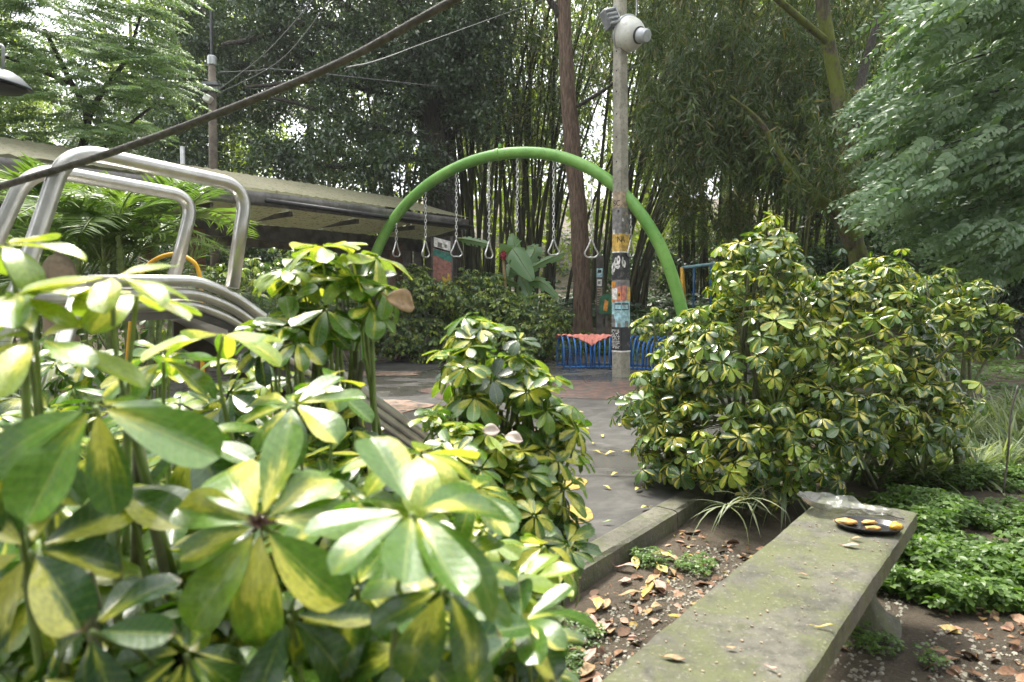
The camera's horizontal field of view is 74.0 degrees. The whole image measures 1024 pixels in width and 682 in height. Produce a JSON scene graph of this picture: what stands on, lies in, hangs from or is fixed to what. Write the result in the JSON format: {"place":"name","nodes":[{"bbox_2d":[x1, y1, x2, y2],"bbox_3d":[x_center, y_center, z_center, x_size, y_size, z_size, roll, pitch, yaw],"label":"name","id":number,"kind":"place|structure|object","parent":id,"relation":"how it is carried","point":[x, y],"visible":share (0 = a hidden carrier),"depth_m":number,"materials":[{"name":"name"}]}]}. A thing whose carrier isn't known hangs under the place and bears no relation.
{"place":"outdoors","nodes":[
{"label":"outdoors","id":0,"kind":"place"},
{"bbox_2d":[0,44,34,96],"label":"hanging lamp","id":1,"kind":"object","parent":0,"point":[12,84],"visible":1,"depth_m":4.29,"materials":[{"name":"metal"}]},
{"bbox_2d":[2,360,843,589],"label":"pavement","id":2,"kind":"structure","parent":0,"point":[620,501],"depth_m":6.33,"materials":[{"name":"concrete"}]},
{"bbox_2d":[0,151,104,368],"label":"areca palm","id":3,"kind":"object","parent":2,"relation":"on","point":[35,190],"visible":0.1,"depth_m":6.54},
{"bbox_2d":[42,250,79,392],"bbox_3d":[-3.583,0.060,5.412,0.250,1.666,0.250,0,3,0],"label":"wooden bollard","id":4,"kind":"object","parent":2,"relation":"on","point":[56,264],"visible":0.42,"depth_m":5.30,"materials":[{"name":"brown wood"}]},
{"bbox_2d":[0,182,229,434],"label":"areca palm","id":5,"kind":"object","parent":2,"relation":"on","point":[100,226],"visible":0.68,"depth_m":5.79,"materials":[{"name":"plant"}]},
{"bbox_2d":[16,171,257,399],"bbox_3d":[-3.541,-0.408,6.346,2.087,2.508,2.073,-1,3,-13],"label":"areca palm","id":6,"kind":"object","parent":2,"relation":"on","point":[191,191],"visible":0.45,"depth_m":6.46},
{"bbox_2d":[88,319,195,407],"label":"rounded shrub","id":7,"kind":"object","parent":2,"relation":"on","point":[144,334],"visible":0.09,"depth_m":7.30,"materials":[{"name":"green plant"}]},
{"bbox_2d":[125,252,204,371],"bbox_3d":[-2.531,0.142,4.916,0.624,1.560,0.029,0,3,0],"label":"climbing hoop","id":8,"kind":"object","parent":2,"relation":"on","point":[188,258],"visible":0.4,"depth_m":4.87,"materials":[{"name":"yellow paint"}]},
{"bbox_2d":[0,146,435,458],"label":"steel slide","id":9,"kind":"object","parent":2,"relation":"on","point":[242,309],"visible":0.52,"depth_m":2.71,"materials":[{"name":"silver metal"}]},
{"bbox_2d":[0,0,461,189],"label":"rope cable","id":10,"kind":"object","parent":9,"relation":"attached to","point":[320,71],"visible":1,"depth_m":2.10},
{"bbox_2d":[0,137,472,372],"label":"shelter","id":11,"kind":"object","parent":2,"relation":"on","point":[298,211],"visible":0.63,"depth_m":12.53,"materials":[{"name":"metal"}]},
{"bbox_2d":[187,247,352,312],"bbox_3d":[-3.262,-0.198,9.459,2.253,2.137,1.811,-2,4,-29],"label":"rounded shrub","id":12,"kind":"object","parent":2,"relation":"on","point":[264,303],"visible":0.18,"depth_m":8.97,"materials":[{"name":"green plant"}]},
{"bbox_2d":[300,265,380,368],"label":"rounded shrub","id":13,"kind":"object","parent":2,"relation":"on","point":[357,324],"visible":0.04,"depth_m":12.58,"materials":[{"name":"green plant"}]},
{"bbox_2d":[220,371,534,430],"bbox_3d":[-1.804,0.704,8.614,3.180,0.003,8.415,-2,4,-26],"label":"pink ground marking","id":14,"kind":"object","parent":2,"relation":"on","point":[399,405],"visible":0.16,"depth_m":8.11,"materials":[{"name":"paint"}]},
{"bbox_2d":[364,281,460,362],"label":"rounded shrub","id":15,"kind":"object","parent":2,"relation":"on","point":[391,346],"visible":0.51,"depth_m":13.42,"materials":[{"name":"green plant"}]},
{"bbox_2d":[394,263,469,362],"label":"rounded shrub","id":16,"kind":"object","parent":2,"relation":"on","point":[422,292],"visible":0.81,"depth_m":13.35,"materials":[{"name":"green plant"}]},
{"bbox_2d":[354,144,688,360],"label":"climbing arch","id":17,"kind":"structure","parent":2,"relation":"on","point":[604,178],"depth_m":11.30,"materials":[{"name":"green paint"}]},
{"bbox_2d":[547,161,559,255],"bbox_3d":[0.698,-2.255,11.404,0.224,1.646,0.053,-1,3,-15],"label":"swing chain","id":18,"kind":"object","parent":17,"relation":"hanging from","point":[553,215],"visible":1,"depth_m":11.40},
{"bbox_2d":[584,176,598,257],"bbox_3d":[1.303,-2.033,11.138,0.249,1.346,0.052,0,3,-3],"label":"hanging ring","id":19,"kind":"object","parent":17,"relation":"hanging from","point":[591,180],"visible":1,"depth_m":11.14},
{"bbox_2d":[488,292,575,362],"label":"rounded shrub","id":20,"kind":"object","parent":2,"relation":"on","point":[547,342],"visible":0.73,"depth_m":13.66,"materials":[{"name":"green plant"}]},
{"bbox_2d":[417,379,733,398],"bbox_3d":[0.972,0.663,9.421,4.551,0.001,2.186,0,3,-7],"label":"red ground marking","id":21,"kind":"object","parent":2,"relation":"on","point":[598,389],"visible":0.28,"depth_m":9.35,"materials":[{"name":"paint"}]},
{"bbox_2d":[563,476,592,522],"bbox_3d":[0.331,0.959,4.201,0.352,0.001,1.039,0,3,0],"label":"yellow ground marking","id":22,"kind":"object","parent":2,"relation":"on","point":[589,517],"visible":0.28,"depth_m":3.93,"materials":[{"name":"paint"}]},
{"bbox_2d":[612,0,629,377],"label":"concrete pole","id":23,"kind":"object","parent":2,"relation":"on","point":[620,303],"visible":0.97,"depth_m":10.79,"materials":[{"name":"grey concrete"}]},
{"bbox_2d":[599,5,620,30],"bbox_3d":[1.508,-5.005,10.572,0.314,0.377,0.361,-2,4,-30],"label":"flood lamp","id":24,"kind":"object","parent":23,"relation":"attached to","point":[609,16],"visible":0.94,"depth_m":10.46,"materials":[{"name":"grey metal"}]},
{"bbox_2d":[613,0,650,53],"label":"horn loudspeakers","id":25,"kind":"object","parent":23,"relation":"attached to","point":[631,32],"visible":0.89,"depth_m":10.44,"materials":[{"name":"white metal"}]},
{"bbox_2d":[557,335,703,370],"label":"blue metal railing","id":26,"kind":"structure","parent":2,"relation":"on","point":[580,364],"depth_m":12.34,"materials":[{"name":"metal"}]},
{"bbox_2d":[555,334,611,345],"bbox_3d":[1.396,-0.027,12.598,1.170,0.219,0.525,0,3,0],"label":"red cloth","id":27,"kind":"object","parent":26,"relation":"on","point":[591,339],"visible":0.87,"depth_m":12.47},
{"bbox_2d":[607,351,712,488],"bbox_3d":[1.005,0.605,4.599,0.722,1.087,0.834,0,3,0],"label":"variegated shrub","id":28,"kind":"object","parent":2,"relation":"on","point":[631,412],"visible":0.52,"depth_m":4.43,"materials":[{"name":"green plant"}]},
{"bbox_2d":[2,0,962,198],"label":"sky","id":29,"kind":"structure","parent":0,"point":[595,135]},
{"bbox_2d":[1,198,1023,681],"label":"ground","id":30,"kind":"structure","parent":0,"point":[921,620],"depth_m":3.07,"materials":[{"name":"soil"}]},
{"bbox_2d":[0,27,206,276],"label":"shaded tree","id":31,"kind":"object","parent":30,"relation":"on","point":[86,59],"visible":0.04,"depth_m":24.56,"materials":[{"name":"green plant"}]},
{"bbox_2d":[0,0,219,258],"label":"feathery tree","id":32,"kind":"object","parent":30,"relation":"on","point":[117,80],"visible":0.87,"depth_m":11.04,"materials":[{"name":"green plant"}]},
{"bbox_2d":[51,0,288,287],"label":"shaded tree","id":33,"kind":"object","parent":30,"relation":"on","point":[70,144],"visible":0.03,"depth_m":23.64,"materials":[{"name":"green plant"}]},
{"bbox_2d":[124,241,229,304],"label":"dark bush","id":34,"kind":"object","parent":30,"relation":"on","point":[167,249],"visible":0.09,"depth_m":20.56,"materials":[{"name":"green plant"}]},
{"bbox_2d":[0,233,372,681],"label":"variegated shrub","id":35,"kind":"object","parent":30,"relation":"on","point":[135,555],"visible":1,"depth_m":0.82,"materials":[{"name":"green plant"}]},
{"bbox_2d":[201,6,220,306],"bbox_3d":[-6.740,-3.559,15.368,0.360,7.824,0.331,0,3,0],"label":"pole","id":36,"kind":"object","parent":30,"relation":"on","point":[210,97],"visible":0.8,"depth_m":15.27,"materials":[{"name":"metal"}]},
{"bbox_2d":[216,0,329,94],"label":"thin wire","id":37,"kind":"object","parent":36,"relation":"attached to","point":[283,57],"visible":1,"depth_m":14.13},
{"bbox_2d":[218,68,444,87],"bbox_3d":[-4.112,-6.152,15.959,5.152,0.240,0.135,-1,3,-17],"label":"thin wire","id":38,"kind":"object","parent":36,"relation":"attached to","point":[329,74],"visible":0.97,"depth_m":15.97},
{"bbox_2d":[222,247,310,301],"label":"dark bush","id":39,"kind":"object","parent":30,"relation":"on","point":[263,254],"visible":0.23,"depth_m":21.23,"materials":[{"name":"green plant"}]},
{"bbox_2d":[192,1,380,281],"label":"shaded tree","id":40,"kind":"object","parent":30,"relation":"on","point":[307,115],"visible":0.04,"depth_m":25.80,"materials":[{"name":"green plant"}]},
{"bbox_2d":[109,0,528,279],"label":"dark glossy tree","id":41,"kind":"object","parent":30,"relation":"on","point":[419,66],"visible":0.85,"depth_m":17.62,"materials":[{"name":"green plant"}]},
{"bbox_2d":[228,241,414,473],"bbox_3d":[-0.467,0.544,1.796,0.461,1.613,0.456,0,3,0],"label":"variegated shrub","id":42,"kind":"object","parent":30,"relation":"on","point":[300,327],"visible":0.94,"depth_m":1.68,"materials":[{"name":"green plant"}]},
{"bbox_2d":[270,0,493,241],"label":"shaded tree","id":43,"kind":"object","parent":30,"relation":"on","point":[379,122],"visible":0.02,"depth_m":24.55,"materials":[{"name":"green plant"}]},
{"bbox_2d":[290,0,513,257],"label":"bamboo clump","id":44,"kind":"object","parent":30,"relation":"on","point":[368,100],"visible":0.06,"depth_m":20.63,"materials":[{"name":"green plant"}]},
{"bbox_2d":[280,368,597,681],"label":"variegated shrub","id":45,"kind":"object","parent":30,"relation":"on","point":[424,551],"visible":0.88,"depth_m":0.81,"materials":[{"name":"green plant"}]},
{"bbox_2d":[431,236,452,359],"bbox_3d":[-1.435,-0.820,13.997,0.445,2.649,0.062,-1,3,-14],"label":"painted board","id":46,"kind":"object","parent":30,"relation":"on","point":[441,264],"visible":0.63,"depth_m":13.93,"materials":[{"name":"red wood"}]},
{"bbox_2d":[360,0,598,313],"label":"bamboo clump","id":47,"kind":"object","parent":30,"relation":"on","point":[470,260],"visible":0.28,"depth_m":19.21,"materials":[{"name":"green plant"}]},
{"bbox_2d":[425,266,534,356],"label":"rounded shrub","id":48,"kind":"object","parent":30,"relation":"on","point":[497,297],"visible":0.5,"depth_m":13.99,"materials":[{"name":"green plant"}]},
{"bbox_2d":[0,0,1003,290],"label":"wood","id":49,"kind":"object","parent":30,"relation":"on","point":[634,236],"depth_m":36.20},
{"bbox_2d":[406,312,601,627],"bbox_3d":[-0.023,0.619,2.212,0.601,1.420,0.872,0,3,0],"label":"variegated shrub","id":50,"kind":"object","parent":30,"relation":"on","point":[528,478],"visible":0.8,"depth_m":2.16,"materials":[{"name":"green plant"}]},
{"bbox_2d":[6,227,1008,326],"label":"hill undergrowth","id":51,"kind":"object","parent":30,"relation":"on","point":[646,309],"visible":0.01,"depth_m":19.58,"materials":[{"name":"green plant"}]},
{"bbox_2d":[457,233,565,331],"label":"banana plant","id":52,"kind":"object","parent":30,"relation":"on","point":[524,264],"visible":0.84,"depth_m":14.71,"materials":[{"name":"green plant"}]},
{"bbox_2d":[425,0,648,302],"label":"bamboo clump","id":53,"kind":"object","parent":30,"relation":"on","point":[478,168],"visible":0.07,"depth_m":23.23,"materials":[{"name":"green plant"}]},
{"bbox_2d":[566,644,588,677],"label":"weed","id":54,"kind":"object","parent":30,"relation":"on","point":[573,655],"visible":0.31,"depth_m":2.40,"materials":[{"name":"green plant"}]},
{"bbox_2d":[565,612,605,651],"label":"weed","id":55,"kind":"object","parent":30,"relation":"on","point":[583,629],"visible":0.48,"depth_m":2.59,"materials":[{"name":"green plant"}]},
{"bbox_2d":[458,0,720,309],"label":"bamboo clump","id":56,"kind":"object","parent":30,"relation":"on","point":[532,238],"visible":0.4,"depth_m":19.80,"materials":[{"name":"green plant"}]},
{"bbox_2d":[508,0,671,341],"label":"brown trunk tree","id":57,"kind":"object","parent":30,"relation":"on","point":[582,306],"visible":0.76,"depth_m":15.65,"materials":[{"name":"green plant"}]},
{"bbox_2d":[596,255,603,347],"bbox_3d":[1.966,-0.767,15.278,0.157,2.300,0.156,0,3,0],"label":"sticker post","id":58,"kind":"object","parent":30,"relation":"on","point":[599,283],"visible":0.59,"depth_m":15.19,"materials":[{"name":"grey metal"}]},
{"bbox_2d":[599,294,611,354],"bbox_3d":[2.093,-0.335,15.018,0.340,1.408,0.064,0,3,0],"label":"green sign","id":59,"kind":"object","parent":30,"relation":"on","point":[605,304],"visible":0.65,"depth_m":14.97,"materials":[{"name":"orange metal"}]},
{"bbox_2d":[571,330,648,356],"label":"plant","id":60,"kind":"object","parent":30,"relation":"on","point":[601,348],"visible":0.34,"depth_m":15.13,"materials":[{"name":"green plant"}]},
{"bbox_2d":[590,236,677,304],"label":"dark bush","id":61,"kind":"object","parent":30,"relation":"on","point":[654,269],"visible":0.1,"depth_m":22.02,"materials":[{"name":"green plant"}]},
{"bbox_2d":[628,545,673,568],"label":"weed","id":62,"kind":"object","parent":30,"relation":"on","point":[648,557],"visible":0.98,"depth_m":3.37,"materials":[{"name":"green plant"}]},
{"bbox_2d":[628,307,710,394],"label":"variegated shrub","id":63,"kind":"object","parent":30,"relation":"on","point":[647,330],"visible":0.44,"depth_m":8.36,"materials":[{"name":"green plant"}]},
{"bbox_2d":[629,223,754,308],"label":"dark bush","id":64,"kind":"object","parent":30,"relation":"on","point":[663,285],"visible":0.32,"depth_m":20.47,"materials":[{"name":"green plant"}]},
{"bbox_2d":[668,551,717,577],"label":"weed","id":65,"kind":"object","parent":30,"relation":"on","point":[710,565],"visible":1,"depth_m":3.28,"materials":[{"name":"green plant"}]},
{"bbox_2d":[559,397,861,604],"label":"kerb","id":66,"kind":"structure","parent":30,"relation":"on","point":[655,524],"depth_m":3.63,"materials":[{"name":"concrete"}]},
{"bbox_2d":[680,260,742,319],"bbox_3d":[4.867,-0.909,16.475,1.742,2.088,1.008,2,4,35],"label":"swing stand","id":67,"kind":"object","parent":30,"relation":"on","point":[682,277],"visible":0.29,"depth_m":16.79,"materials":[{"name":"yellow paint"}]},
{"bbox_2d":[691,498,762,538],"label":"spider plant","id":68,"kind":"object","parent":30,"relation":"on","point":[711,509],"visible":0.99,"depth_m":3.63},
{"bbox_2d":[575,0,884,315],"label":"bamboo clump","id":69,"kind":"object","parent":30,"relation":"on","point":[636,279],"visible":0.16,"depth_m":18.80,"materials":[{"name":"green plant"}]},
{"bbox_2d":[710,481,785,534],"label":"spider plant","id":70,"kind":"object","parent":30,"relation":"on","point":[741,491],"visible":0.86,"depth_m":3.76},
{"bbox_2d":[633,212,881,512],"bbox_3d":[1.492,0.152,4.416,1.440,2.026,1.427,0,3,0],"label":"variegated shrub","id":71,"kind":"object","parent":30,"relation":"on","point":[747,434],"visible":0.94,"depth_m":4.15,"materials":[{"name":"green plant"}]},
{"bbox_2d":[708,227,808,304],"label":"dark bush","id":72,"kind":"object","parent":30,"relation":"on","point":[778,275],"visible":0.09,"depth_m":19.45,"materials":[{"name":"green plant"}]},
{"bbox_2d":[601,497,916,681],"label":"concrete bench","id":73,"kind":"object","parent":30,"relation":"on","point":[811,650],"visible":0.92,"depth_m":1.90,"materials":[{"name":"concrete"}]},
{"bbox_2d":[627,502,887,681],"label":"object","id":74,"kind":"object","parent":73,"relation":"on","point":[741,640],"visible":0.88,"depth_m":1.86,"materials":[{"name":"plant"}]},
{"bbox_2d":[798,492,892,515],"bbox_3d":[1.343,0.659,2.742,0.360,0.062,0.180,1,3,15],"label":"plastic lid","id":75,"kind":"object","parent":73,"relation":"on","point":[845,510],"visible":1,"depth_m":2.69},
{"bbox_2d":[834,516,903,535],"bbox_3d":[1.335,0.693,2.547,0.227,0.021,0.177,0,3,0],"label":"food tray","id":76,"kind":"object","parent":73,"relation":"on","point":[860,527],"visible":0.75,"depth_m":2.55,"materials":[{"name":"black plastic"}]},
{"bbox_2d":[628,0,892,307],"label":"bamboo clump","id":77,"kind":"object","parent":30,"relation":"on","point":[705,272],"visible":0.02,"depth_m":19.86,"materials":[{"name":"green plant"}]},
{"bbox_2d":[577,0,949,354],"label":"weeping bamboo","id":78,"kind":"object","parent":30,"relation":"on","point":[802,111],"visible":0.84,"depth_m":12.12,"materials":[{"name":"green plant"}]},
{"bbox_2d":[753,484,808,528],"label":"spider plant","id":79,"kind":"object","parent":30,"relation":"on","point":[784,500],"visible":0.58,"depth_m":3.93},
{"bbox_2d":[566,530,1023,681],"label":"leaf litter","id":80,"kind":"object","parent":30,"relation":"on","point":[1001,670],"visible":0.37,"depth_m":2.72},
{"bbox_2d":[730,0,882,387],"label":"mossy tree","id":81,"kind":"object","parent":30,"relation":"on","point":[824,35],"visible":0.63,"depth_m":10.43,"materials":[{"name":"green plant"}]},
{"bbox_2d":[593,307,1023,397],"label":"plants","id":82,"kind":"object","parent":30,"relation":"on","point":[1010,369],"visible":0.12,"depth_m":12.51,"materials":[{"name":"green plant"}]},
{"bbox_2d":[721,2,899,294],"bbox_3d":[9.528,-6.752,22.015,8.027,11.907,5.562,0,3,0],"label":"bamboo clump","id":83,"kind":"object","parent":30,"relation":"on","point":[828,235],"visible":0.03,"depth_m":21.83,"materials":[{"name":"green plant"}]},
{"bbox_2d":[793,215,889,309],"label":"dark bush","id":84,"kind":"object","parent":30,"relation":"on","point":[820,263],"visible":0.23,"depth_m":18.44,"materials":[{"name":"green plant"}]},
{"bbox_2d":[758,0,960,277],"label":"shaded tree","id":85,"kind":"object","parent":30,"relation":"on","point":[800,225],"visible":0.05,"depth_m":22.85,"materials":[{"name":"green plant"}]},
{"bbox_2d":[756,248,986,489],"bbox_3d":[2.444,0.244,4.702,1.383,1.812,1.633,2,4,29],"label":"variegated shrub","id":86,"kind":"object","parent":30,"relation":"on","point":[904,382],"visible":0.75,"depth_m":4.52,"materials":[{"name":"green plant"}]},
{"bbox_2d":[845,621,907,656],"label":"weed","id":87,"kind":"object","parent":30,"relation":"on","point":[864,638],"visible":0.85,"depth_m":2.51,"materials":[{"name":"green plant"}]},
{"bbox_2d":[805,8,1015,269],"bbox_3d":[11.464,-5.824,19.212,6.855,10.753,6.336,0,3,0],"label":"shaded tree","id":88,"kind":"object","parent":30,"relation":"on","point":[871,74],"visible":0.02,"depth_m":19.23,"materials":[{"name":"green plant"}]},
{"bbox_2d":[812,404,1023,615],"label":"ground cover","id":89,"kind":"object","parent":30,"relation":"on","point":[981,572],"visible":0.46,"depth_m":3.44,"materials":[{"name":"green plant"}]},
{"bbox_2d":[821,0,1023,313],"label":"layered tree","id":90,"kind":"object","parent":30,"relation":"on","point":[987,151],"visible":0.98,"depth_m":7.52,"materials":[{"name":"green plant"}]},
{"bbox_2d":[822,0,1023,328],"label":"shaded tree","id":91,"kind":"object","parent":30,"relation":"on","point":[877,249],"visible":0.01,"depth_m":16.91,"materials":[{"name":"green plant"}]},
{"bbox_2d":[894,248,955,367],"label":"spiky plant","id":92,"kind":"object","parent":30,"relation":"on","point":[915,265],"visible":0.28,"depth_m":9.10,"materials":[{"name":"green plant"}]},
{"bbox_2d":[869,441,994,493],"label":"spider plant","id":93,"kind":"object","parent":30,"relation":"on","point":[922,460],"visible":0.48,"depth_m":4.81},
{"bbox_2d":[912,642,951,670],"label":"weed","id":94,"kind":"object","parent":30,"relation":"on","point":[935,657],"visible":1,"depth_m":2.39,"materials":[{"name":"green plant"}]},
{"bbox_2d":[887,383,990,485],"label":"variegated shrub","id":95,"kind":"object","parent":30,"relation":"on","point":[958,452],"visible":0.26,"depth_m":4.69,"materials":[{"name":"green plant"}]},
{"bbox_2d":[881,233,996,326],"bbox_3d":[10.081,-1.585,16.965,3.217,3.100,3.011,0,3,0],"label":"dark bush","id":96,"kind":"object","parent":30,"relation":"on","point":[904,257],"visible":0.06,"depth_m":16.21,"materials":[{"name":"green plant"}]},
{"bbox_2d":[894,433,1003,484],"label":"spider plant","id":97,"kind":"object","parent":30,"relation":"on","point":[938,456],"visible":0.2,"depth_m":5.03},
{"bbox_2d":[906,234,1023,340],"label":"dark bush","id":98,"kind":"object","parent":30,"relation":"on","point":[1005,297],"visible":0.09,"depth_m":15.68,"materials":[{"name":"green plant"}]},
{"bbox_2d":[907,266,1023,438],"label":"variegated shrub","id":99,"kind":"object","parent":30,"relation":"on","point":[968,315],"visible":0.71,"depth_m":5.95,"materials":[{"name":"green plant"}]},
{"bbox_2d":[911,44,1023,307],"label":"shaded tree","id":100,"kind":"object","parent":30,"relation":"on","point":[969,192],"visible":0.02,"depth_m":15.30,"materials":[{"name":"green plant"}]},
{"bbox_2d":[930,436,1016,495],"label":"spider plant","id":101,"kind":"object","parent":30,"relation":"on","point":[985,487],"visible":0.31,"depth_m":4.85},
{"bbox_2d":[962,430,1023,481],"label":"spider plant","id":102,"kind":"object","parent":30,"relation":"on","point":[977,444],"visible":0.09,"depth_m":5.21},
{"bbox_2d":[967,430,1023,479],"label":"spider plant","id":103,"kind":"object","parent":30,"relation":"on","point":[1010,451],"visible":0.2,"depth_m":5.19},
{"bbox_2d":[972,408,1023,455],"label":"spider plant","id":104,"kind":"object","parent":30,"relation":"on","point":[1018,437],"visible":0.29,"depth_m":5.59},
{"bbox_2d":[973,404,1023,453],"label":"spider plant","id":105,"kind":"object","parent":30,"relation":"on","point":[1002,428],"visible":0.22,"depth_m":5.93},
{"bbox_2d":[974,397,1023,433],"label":"spider plant","id":106,"kind":"object","parent":30,"relation":"on","point":[1001,415],"visible":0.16,"depth_m":6.51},
{"bbox_2d":[979,442,1023,479],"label":"spider plant","id":107,"kind":"object","parent":30,"relation":"on","point":[1012,461],"visible":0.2,"depth_m":5.05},
{"bbox_2d":[1002,385,1018,492],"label":"bare stem","id":108,"kind":"object","parent":30,"relation":"on","point":[1008,446],"visible":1,"depth_m":4.33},
{"bbox_2d":[568,545,1023,681],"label":"gravel","id":109,"kind":"structure","parent":0,"point":[963,675],"depth_m":2.64,"materials":[{"name":"stone"}]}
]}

